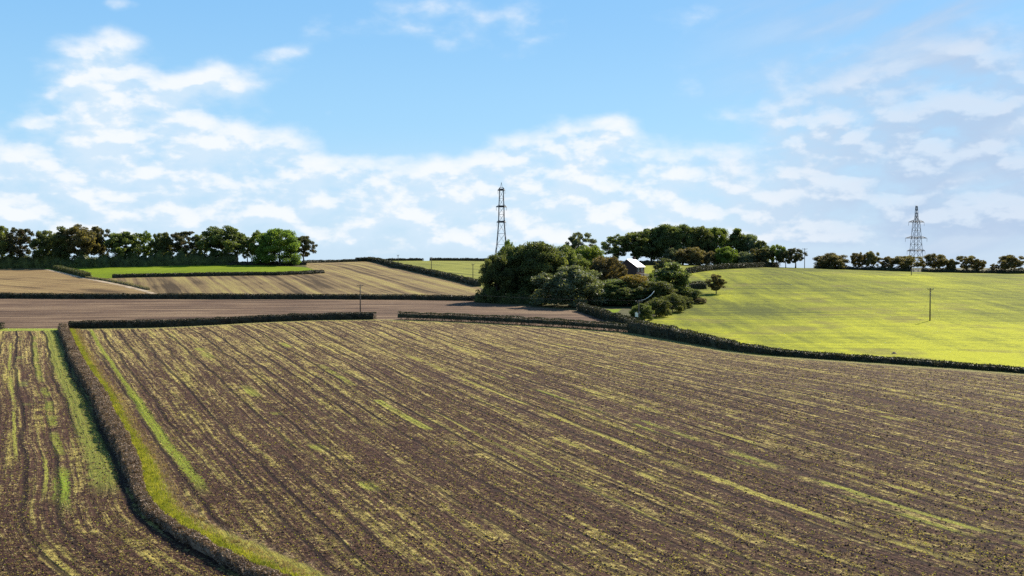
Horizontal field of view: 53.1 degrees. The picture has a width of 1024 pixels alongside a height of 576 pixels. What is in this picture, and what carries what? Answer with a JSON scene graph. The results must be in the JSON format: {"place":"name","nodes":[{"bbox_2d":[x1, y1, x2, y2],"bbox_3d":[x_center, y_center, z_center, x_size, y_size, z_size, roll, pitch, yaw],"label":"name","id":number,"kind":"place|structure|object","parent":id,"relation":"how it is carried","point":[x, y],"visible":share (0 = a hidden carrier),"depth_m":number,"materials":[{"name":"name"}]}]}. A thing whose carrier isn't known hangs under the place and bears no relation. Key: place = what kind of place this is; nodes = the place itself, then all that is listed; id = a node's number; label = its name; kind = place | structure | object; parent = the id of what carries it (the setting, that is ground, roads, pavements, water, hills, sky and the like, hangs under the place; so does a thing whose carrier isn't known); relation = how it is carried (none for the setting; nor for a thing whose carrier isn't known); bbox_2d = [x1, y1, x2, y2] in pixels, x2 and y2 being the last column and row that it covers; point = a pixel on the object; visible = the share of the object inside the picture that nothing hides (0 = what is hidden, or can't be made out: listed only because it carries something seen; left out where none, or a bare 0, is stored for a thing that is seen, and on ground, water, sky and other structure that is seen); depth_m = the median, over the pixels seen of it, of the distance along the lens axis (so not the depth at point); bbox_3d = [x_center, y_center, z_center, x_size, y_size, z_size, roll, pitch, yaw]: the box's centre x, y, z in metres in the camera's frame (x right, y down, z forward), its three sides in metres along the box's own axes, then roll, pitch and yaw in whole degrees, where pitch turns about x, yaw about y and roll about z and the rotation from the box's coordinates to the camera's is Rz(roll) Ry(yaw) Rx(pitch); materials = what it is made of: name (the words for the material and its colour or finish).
{"place":"outdoors","nodes":[
{"label":"outdoors","id":0,"kind":"place"},
{"bbox_2d":[0,269,147,298],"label":"stubble field","id":1,"kind":"structure","parent":0,"point":[21,281],"depth_m":430.25,"materials":[{"name":"beige plant"}]},
{"bbox_2d":[43,269,156,293],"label":"track","id":2,"kind":"structure","parent":0,"point":[143,290],"depth_m":433.28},
{"bbox_2d":[0,328,243,575],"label":"ploughed field","id":3,"kind":"structure","parent":0,"point":[30,337],"depth_m":107.79,"materials":[{"name":"soil"}]},
{"bbox_2d":[38,265,313,277],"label":"pasture","id":4,"kind":"structure","parent":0,"point":[103,272],"depth_m":505.30,"materials":[{"name":"plant"}]},
{"bbox_2d":[50,265,91,277],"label":"hedge","id":5,"kind":"object","parent":4,"relation":"on","point":[71,270],"visible":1,"depth_m":487.16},
{"bbox_2d":[112,270,324,277],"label":"hedge","id":6,"kind":"object","parent":4,"relation":"on","point":[189,274],"visible":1,"depth_m":458.11,"materials":[{"name":"plant"}]},
{"bbox_2d":[231,261,306,264],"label":"hedge","id":7,"kind":"object","parent":4,"relation":"on","point":[264,263],"visible":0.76,"depth_m":543.54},
{"bbox_2d":[101,261,481,299],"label":"stubble field","id":8,"kind":"structure","parent":0,"point":[342,278],"depth_m":432.77,"materials":[{"name":"plant"}]},
{"bbox_2d":[403,264,481,286],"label":"hedge","id":9,"kind":"object","parent":8,"relation":"on","point":[453,277],"visible":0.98,"depth_m":475.03,"materials":[{"name":"plant"}]},
{"bbox_2d":[0,298,627,332],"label":"harvested field","id":10,"kind":"structure","parent":0,"point":[33,313],"depth_m":324.26,"materials":[{"name":"soil"}]},
{"bbox_2d":[68,312,376,327],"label":"hedge","id":11,"kind":"object","parent":10,"relation":"on","point":[135,323],"visible":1,"depth_m":272.56,"materials":[{"name":"plant"}]},
{"bbox_2d":[0,292,474,300],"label":"hedge","id":12,"kind":"object","parent":10,"relation":"on","point":[32,295],"visible":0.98,"depth_m":368.35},
{"bbox_2d":[397,311,627,331],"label":"hedge","id":13,"kind":"object","parent":10,"relation":"on","point":[538,320],"visible":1,"depth_m":269.15,"materials":[{"name":"green plant"}]},
{"bbox_2d":[394,261,494,287],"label":"pasture","id":14,"kind":"structure","parent":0,"point":[465,268],"depth_m":565.49,"materials":[{"name":"plant"}]},
{"bbox_2d":[355,257,403,268],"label":"hedge","id":15,"kind":"object","parent":14,"relation":"on","point":[393,264],"visible":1,"depth_m":578.74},
{"bbox_2d":[0,0,1023,267],"label":"sky","id":16,"kind":"structure","parent":0,"point":[384,129],"materials":[{"name":"blue"}]},
{"bbox_2d":[0,319,1023,575],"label":"ploughed field","id":17,"kind":"structure","parent":0,"point":[362,332],"depth_m":125.66,"materials":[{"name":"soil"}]},
{"bbox_2d":[69,328,307,575],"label":"verge grass","id":18,"kind":"structure","parent":17,"relation":"on","point":[153,487],"depth_m":105.81,"materials":[{"name":"plant"}]},
{"bbox_2d":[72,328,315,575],"bbox_3d":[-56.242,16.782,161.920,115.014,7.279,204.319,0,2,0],"label":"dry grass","id":19,"kind":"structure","parent":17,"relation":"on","point":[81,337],"depth_m":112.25,"materials":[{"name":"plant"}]},
{"bbox_2d":[0,364,1023,575],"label":"soil clods","id":20,"kind":"object","parent":17,"relation":"on","point":[556,572],"visible":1,"depth_m":102.29,"materials":[{"name":"soil"}]},
{"bbox_2d":[627,319,1023,372],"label":"hedge","id":21,"kind":"object","parent":17,"relation":"on","point":[663,331],"visible":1,"depth_m":206.37,"materials":[{"name":"plant"}]},
{"bbox_2d":[27,265,1023,328],"bbox_3d":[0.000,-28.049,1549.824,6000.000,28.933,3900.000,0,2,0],"label":"ground","id":22,"kind":"structure","parent":0,"point":[625,309],"depth_m":338.36,"materials":[{"name":"green plant"}]},
{"bbox_2d":[0,226,14,259],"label":"tree","id":23,"kind":"object","parent":22,"relation":"on","point":[3,243],"visible":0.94,"depth_m":557.88,"materials":[{"name":"green plant"}]},
{"bbox_2d":[4,227,37,256],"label":"tree","id":24,"kind":"object","parent":22,"relation":"on","point":[19,240],"visible":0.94,"depth_m":558.72,"materials":[{"name":"green plant"}]},
{"bbox_2d":[29,230,55,259],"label":"tree","id":25,"kind":"object","parent":22,"relation":"on","point":[46,241],"visible":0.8,"depth_m":554.96,"materials":[{"name":"green plant"}]},
{"bbox_2d":[50,226,72,257],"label":"tree","id":26,"kind":"object","parent":22,"relation":"on","point":[59,245],"visible":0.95,"depth_m":553.41,"materials":[{"name":"green plant"}]},
{"bbox_2d":[62,224,105,256],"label":"tree","id":27,"kind":"object","parent":22,"relation":"on","point":[83,239],"visible":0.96,"depth_m":553.89,"materials":[{"name":"green plant"}]},
{"bbox_2d":[94,228,113,255],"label":"tree","id":28,"kind":"object","parent":22,"relation":"on","point":[99,236],"visible":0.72,"depth_m":562.66,"materials":[{"name":"green plant"}]},
{"bbox_2d":[85,276,150,289],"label":"hedge","id":29,"kind":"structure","parent":22,"relation":"on","point":[126,283],"depth_m":426.78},
{"bbox_2d":[0,248,238,268],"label":"hedge","id":30,"kind":"object","parent":22,"relation":"on","point":[181,257],"visible":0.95,"depth_m":546.89,"materials":[{"name":"green plant"}]},
{"bbox_2d":[103,231,142,257],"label":"tree","id":31,"kind":"object","parent":22,"relation":"on","point":[116,241],"visible":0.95,"depth_m":548.62,"materials":[{"name":"green plant"}]},
{"bbox_2d":[132,230,154,256],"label":"tree","id":32,"kind":"object","parent":22,"relation":"on","point":[146,238],"visible":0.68,"depth_m":557.51,"materials":[{"name":"green plant"}]},
{"bbox_2d":[148,233,163,254],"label":"tree","id":33,"kind":"object","parent":22,"relation":"on","point":[151,244],"visible":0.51,"depth_m":554.05,"materials":[{"name":"green plant"}]},
{"bbox_2d":[157,232,174,254],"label":"tree","id":34,"kind":"object","parent":22,"relation":"on","point":[163,244],"visible":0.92,"depth_m":549.80,"materials":[{"name":"green plant"}]},
{"bbox_2d":[57,322,291,575],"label":"hedge","id":35,"kind":"object","parent":22,"relation":"on","point":[117,434],"visible":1,"depth_m":109.33,"materials":[{"name":"plant"}]},
{"bbox_2d":[166,231,197,254],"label":"tree","id":36,"kind":"object","parent":22,"relation":"on","point":[180,240],"visible":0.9,"depth_m":550.24,"materials":[{"name":"green plant"}]},
{"bbox_2d":[191,234,208,254],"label":"tree","id":37,"kind":"object","parent":22,"relation":"on","point":[199,238],"visible":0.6,"depth_m":552.63,"materials":[{"name":"green plant"}]},
{"bbox_2d":[194,225,247,256],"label":"tree","id":38,"kind":"object","parent":22,"relation":"on","point":[216,240],"visible":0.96,"depth_m":544.88,"materials":[{"name":"green plant"}]},
{"bbox_2d":[239,237,254,261],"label":"tree","id":39,"kind":"object","parent":22,"relation":"on","point":[246,255],"visible":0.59,"depth_m":550.18,"materials":[{"name":"green plant"}]},
{"bbox_2d":[245,230,270,255],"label":"tree","id":40,"kind":"object","parent":22,"relation":"on","point":[253,238],"visible":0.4,"depth_m":546.39,"materials":[{"name":"green plant"}]},
{"bbox_2d":[250,228,302,264],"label":"tree","id":41,"kind":"object","parent":22,"relation":"on","point":[265,251],"visible":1,"depth_m":538.96,"materials":[{"name":"green plant"}]},
{"bbox_2d":[296,235,317,260],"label":"tree","id":42,"kind":"object","parent":22,"relation":"on","point":[307,242],"visible":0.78,"depth_m":553.00,"materials":[{"name":"green plant"}]},
{"bbox_2d":[302,257,423,262],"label":"hedge","id":43,"kind":"object","parent":22,"relation":"on","point":[353,260],"visible":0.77,"depth_m":642.86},
{"bbox_2d":[429,257,486,260],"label":"hedge","id":44,"kind":"object","parent":22,"relation":"on","point":[457,259],"visible":0.68,"depth_m":659.55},
{"bbox_2d":[478,254,516,301],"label":"tree","id":45,"kind":"object","parent":22,"relation":"on","point":[504,278],"visible":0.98,"depth_m":356.52,"materials":[{"name":"green plant"}]},
{"bbox_2d":[495,182,506,254],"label":"pylon","id":46,"kind":"object","parent":22,"relation":"on","point":[503,211],"visible":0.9,"depth_m":717.09,"materials":[{"name":"metal"}]},
{"bbox_2d":[474,289,548,304],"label":"hedge","id":47,"kind":"object","parent":22,"relation":"on","point":[524,298],"visible":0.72,"depth_m":351.77,"materials":[{"name":"green plant"}]},
{"bbox_2d":[493,245,533,296],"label":"tree","id":48,"kind":"object","parent":22,"relation":"on","point":[509,249],"visible":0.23,"depth_m":362.82,"materials":[{"name":"green plant"}]},
{"bbox_2d":[510,241,568,294],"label":"tree","id":49,"kind":"object","parent":22,"relation":"on","point":[539,256],"visible":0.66,"depth_m":356.49,"materials":[{"name":"green plant"}]},
{"bbox_2d":[529,260,607,306],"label":"bush","id":50,"kind":"object","parent":22,"relation":"on","point":[562,284],"visible":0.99,"depth_m":331.36,"materials":[{"name":"green plant"}]},
{"bbox_2d":[547,244,590,287],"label":"tree","id":51,"kind":"object","parent":22,"relation":"on","point":[572,258],"visible":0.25,"depth_m":366.63,"materials":[{"name":"green plant"}]},
{"bbox_2d":[565,232,596,258],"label":"tree","id":52,"kind":"object","parent":22,"relation":"on","point":[576,242],"visible":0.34,"depth_m":466.82,"materials":[{"name":"green plant"}]},
{"bbox_2d":[574,245,605,280],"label":"tree","id":53,"kind":"object","parent":22,"relation":"on","point":[590,252],"visible":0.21,"depth_m":380.42,"materials":[{"name":"green plant"}]},
{"bbox_2d":[576,302,634,325],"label":"hedge","id":54,"kind":"object","parent":22,"relation":"on","point":[602,313],"visible":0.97,"depth_m":286.01,"materials":[{"name":"plant"}]},
{"bbox_2d":[589,255,627,280],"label":"tree","id":55,"kind":"object","parent":22,"relation":"on","point":[606,267],"visible":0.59,"depth_m":362.53,"materials":[{"name":"green plant"}]},
{"bbox_2d":[596,279,627,301],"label":"tree","id":56,"kind":"object","parent":22,"relation":"on","point":[611,284],"visible":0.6,"depth_m":336.30,"materials":[{"name":"green plant"}]},
{"bbox_2d":[600,234,631,257],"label":"tree","id":57,"kind":"object","parent":22,"relation":"on","point":[615,250],"visible":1,"depth_m":549.39,"materials":[{"name":"green plant"}]},
{"bbox_2d":[607,287,644,305],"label":"tree","id":58,"kind":"object","parent":22,"relation":"on","point":[618,298],"visible":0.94,"depth_m":331.48,"materials":[{"name":"green plant"}]},
{"bbox_2d":[619,257,644,275],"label":"farmhouse","id":59,"kind":"object","parent":22,"relation":"on","point":[634,266],"visible":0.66,"depth_m":428.16,"materials":[{"name":"stone"}]},
{"bbox_2d":[612,274,652,295],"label":"tree","id":60,"kind":"object","parent":22,"relation":"on","point":[633,281],"visible":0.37,"depth_m":338.26,"materials":[{"name":"green plant"}]},
{"bbox_2d":[616,232,654,260],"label":"tree","id":61,"kind":"object","parent":22,"relation":"on","point":[640,238],"visible":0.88,"depth_m":550.87,"materials":[{"name":"green plant"}]},
{"bbox_2d":[614,260,665,264],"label":"hedge","id":62,"kind":"object","parent":22,"relation":"on","point":[647,262],"visible":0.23,"depth_m":539.59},
{"bbox_2d":[636,227,668,259],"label":"tree","id":63,"kind":"object","parent":22,"relation":"on","point":[657,245],"visible":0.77,"depth_m":555.16,"materials":[{"name":"green plant"}]},
{"bbox_2d":[646,272,658,281],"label":"tree","id":64,"kind":"object","parent":22,"relation":"on","point":[651,276],"visible":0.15,"depth_m":364.48,"materials":[{"name":"green plant"}]},
{"bbox_2d":[632,280,678,302],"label":"tree","id":65,"kind":"object","parent":22,"relation":"on","point":[659,289],"visible":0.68,"depth_m":330.34,"materials":[{"name":"green plant"}]},
{"bbox_2d":[652,258,673,271],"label":"tree","id":66,"kind":"object","parent":22,"relation":"on","point":[656,266],"visible":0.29,"depth_m":382.94,"materials":[{"name":"green plant"}]},
{"bbox_2d":[650,224,684,263],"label":"tree","id":67,"kind":"object","parent":22,"relation":"on","point":[668,231],"visible":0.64,"depth_m":556.18,"materials":[{"name":"green plant"}]},
{"bbox_2d":[663,247,679,264],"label":"bush","id":68,"kind":"object","parent":22,"relation":"on","point":[672,255],"visible":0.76,"depth_m":542.70,"materials":[{"name":"green plant"}]},
{"bbox_2d":[651,262,692,291],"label":"tree","id":69,"kind":"object","parent":22,"relation":"on","point":[676,274],"visible":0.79,"depth_m":342.66,"materials":[{"name":"green plant"}]},
{"bbox_2d":[670,224,700,264],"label":"tree","id":70,"kind":"object","parent":22,"relation":"on","point":[684,229],"visible":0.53,"depth_m":556.45,"materials":[{"name":"green plant"}]},
{"bbox_2d":[675,246,706,264],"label":"bush","id":71,"kind":"object","parent":22,"relation":"on","point":[696,255],"visible":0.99,"depth_m":538.84,"materials":[{"name":"green plant"}]},
{"bbox_2d":[684,225,717,256],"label":"tree","id":72,"kind":"object","parent":22,"relation":"on","point":[703,232],"visible":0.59,"depth_m":556.74,"materials":[{"name":"green plant"}]},
{"bbox_2d":[703,251,717,264],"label":"bush","id":73,"kind":"object","parent":22,"relation":"on","point":[710,258],"visible":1,"depth_m":537.61,"materials":[{"name":"green plant"}]},
{"bbox_2d":[703,227,729,264],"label":"tree","id":74,"kind":"object","parent":22,"relation":"on","point":[720,235],"visible":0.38,"depth_m":561.27,"materials":[{"name":"green plant"}]},
{"bbox_2d":[713,246,739,264],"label":"bush","id":75,"kind":"object","parent":22,"relation":"on","point":[727,254],"visible":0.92,"depth_m":534.67,"materials":[{"name":"green plant"}]},
{"bbox_2d":[723,228,749,253],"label":"tree","id":76,"kind":"object","parent":22,"relation":"on","point":[736,238],"visible":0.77,"depth_m":556.18,"materials":[{"name":"green plant"}]},
{"bbox_2d":[737,251,756,262],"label":"bush","id":77,"kind":"object","parent":22,"relation":"on","point":[743,257],"visible":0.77,"depth_m":533.57,"materials":[{"name":"green plant"}]},
{"bbox_2d":[742,234,757,253],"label":"tree","id":78,"kind":"object","parent":22,"relation":"on","point":[751,238],"visible":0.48,"depth_m":556.50,"materials":[{"name":"green plant"}]},
{"bbox_2d":[751,240,769,261],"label":"tree","id":79,"kind":"object","parent":22,"relation":"on","point":[759,244],"visible":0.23,"depth_m":553.74,"materials":[{"name":"green plant"}]},
{"bbox_2d":[750,248,775,261],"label":"tree","id":80,"kind":"object","parent":22,"relation":"on","point":[763,254],"visible":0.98,"depth_m":534.54,"materials":[{"name":"green plant"}]},
{"bbox_2d":[768,244,787,266],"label":"tree","id":81,"kind":"object","parent":22,"relation":"on","point":[779,248],"visible":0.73,"depth_m":537.29,"materials":[{"name":"green plant"}]},
{"bbox_2d":[905,206,925,271],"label":"pylon","id":82,"kind":"object","parent":22,"relation":"on","point":[917,239],"visible":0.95,"depth_m":768.49,"materials":[{"name":"metal"}]},
{"bbox_2d":[642,265,1023,372],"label":"pasture","id":83,"kind":"structure","parent":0,"point":[973,323],"depth_m":304.34,"materials":[{"name":"plant"}]},
{"bbox_2d":[628,303,654,319],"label":"bush","id":84,"kind":"object","parent":83,"relation":"on","point":[645,310],"visible":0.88,"depth_m":282.69,"materials":[{"name":"green plant"}]},
{"bbox_2d":[644,297,672,316],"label":"bush","id":85,"kind":"object","parent":83,"relation":"on","point":[661,305],"visible":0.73,"depth_m":293.13,"materials":[{"name":"green plant"}]},
{"bbox_2d":[660,293,686,311],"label":"bush","id":86,"kind":"object","parent":83,"relation":"on","point":[678,302],"visible":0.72,"depth_m":308.37,"materials":[{"name":"green plant"}]},
{"bbox_2d":[682,296,693,307],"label":"bush","id":87,"kind":"object","parent":83,"relation":"on","point":[689,301],"visible":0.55,"depth_m":323.62,"materials":[{"name":"green plant"}]},
{"bbox_2d":[675,287,703,300],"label":"bush","id":88,"kind":"object","parent":83,"relation":"on","point":[690,292],"visible":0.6,"depth_m":339.55,"materials":[{"name":"green plant"}]},
{"bbox_2d":[687,281,709,288],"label":"hedge","id":89,"kind":"object","parent":83,"relation":"on","point":[698,285],"visible":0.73,"depth_m":390.70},
{"bbox_2d":[692,297,706,303],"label":"bush","id":90,"kind":"object","parent":83,"relation":"on","point":[701,300],"visible":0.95,"depth_m":337.05,"materials":[{"name":"green plant"}]},
{"bbox_2d":[705,273,727,293],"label":"tree","id":91,"kind":"object","parent":83,"relation":"on","point":[717,284],"visible":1,"depth_m":370.77,"materials":[{"name":"green plant"}]},
{"bbox_2d":[685,262,780,272],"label":"hedge","id":92,"kind":"object","parent":83,"relation":"on","point":[699,268],"visible":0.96,"depth_m":489.86,"materials":[{"name":"plant"}]},
{"bbox_2d":[777,250,794,267],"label":"tree","id":93,"kind":"object","parent":83,"relation":"on","point":[786,255],"visible":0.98,"depth_m":534.41,"materials":[{"name":"green plant"}]},
{"bbox_2d":[787,248,807,267],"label":"tree","id":94,"kind":"object","parent":83,"relation":"on","point":[797,256],"visible":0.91,"depth_m":534.07,"materials":[{"name":"green plant"}]},
{"bbox_2d":[813,253,849,268],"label":"bush","id":95,"kind":"object","parent":83,"relation":"on","point":[826,260],"visible":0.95,"depth_m":531.66,"materials":[{"name":"green plant"}]},
{"bbox_2d":[850,252,866,266],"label":"tree","id":96,"kind":"object","parent":83,"relation":"on","point":[859,259],"visible":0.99,"depth_m":535.02,"materials":[{"name":"green plant"}]},
{"bbox_2d":[816,264,911,271],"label":"hedge","id":97,"kind":"object","parent":83,"relation":"on","point":[882,268],"visible":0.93,"depth_m":533.41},
{"bbox_2d":[865,250,879,266],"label":"tree","id":98,"kind":"object","parent":83,"relation":"on","point":[871,258],"visible":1,"depth_m":534.62,"materials":[{"name":"green plant"}]},
{"bbox_2d":[878,256,894,267],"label":"tree","id":99,"kind":"object","parent":83,"relation":"on","point":[885,261],"visible":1,"depth_m":534.44,"materials":[{"name":"green plant"}]},
{"bbox_2d":[888,255,922,267],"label":"tree","id":100,"kind":"object","parent":83,"relation":"on","point":[904,261],"visible":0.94,"depth_m":531.62,"materials":[{"name":"green plant"}]},
{"bbox_2d":[921,288,939,320],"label":"utility pole","id":101,"kind":"object","parent":83,"relation":"on","point":[930,289],"visible":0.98,"depth_m":282.73,"materials":[{"name":"brown wood"}]},
{"bbox_2d":[918,253,948,268],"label":"tree","id":102,"kind":"object","parent":83,"relation":"on","point":[942,260],"visible":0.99,"depth_m":530.51,"materials":[{"name":"green plant"}]},
{"bbox_2d":[945,259,955,268],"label":"bush","id":103,"kind":"object","parent":83,"relation":"on","point":[950,263],"visible":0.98,"depth_m":529.16,"materials":[{"name":"green plant"}]},
{"bbox_2d":[954,255,979,268],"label":"tree","id":104,"kind":"object","parent":83,"relation":"on","point":[966,261],"visible":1,"depth_m":527.29,"materials":[{"name":"green plant"}]},
{"bbox_2d":[921,267,1023,273],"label":"hedge","id":105,"kind":"object","parent":83,"relation":"on","point":[1000,271],"visible":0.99,"depth_m":525.84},
{"bbox_2d":[971,260,986,270],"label":"tree","id":106,"kind":"object","parent":83,"relation":"on","point":[981,265],"visible":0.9,"depth_m":528.72,"materials":[{"name":"green plant"}]},
{"bbox_2d":[997,254,1023,269],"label":"tree","id":107,"kind":"object","parent":83,"relation":"on","point":[1012,261],"visible":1,"depth_m":522.43,"materials":[{"name":"green plant"}]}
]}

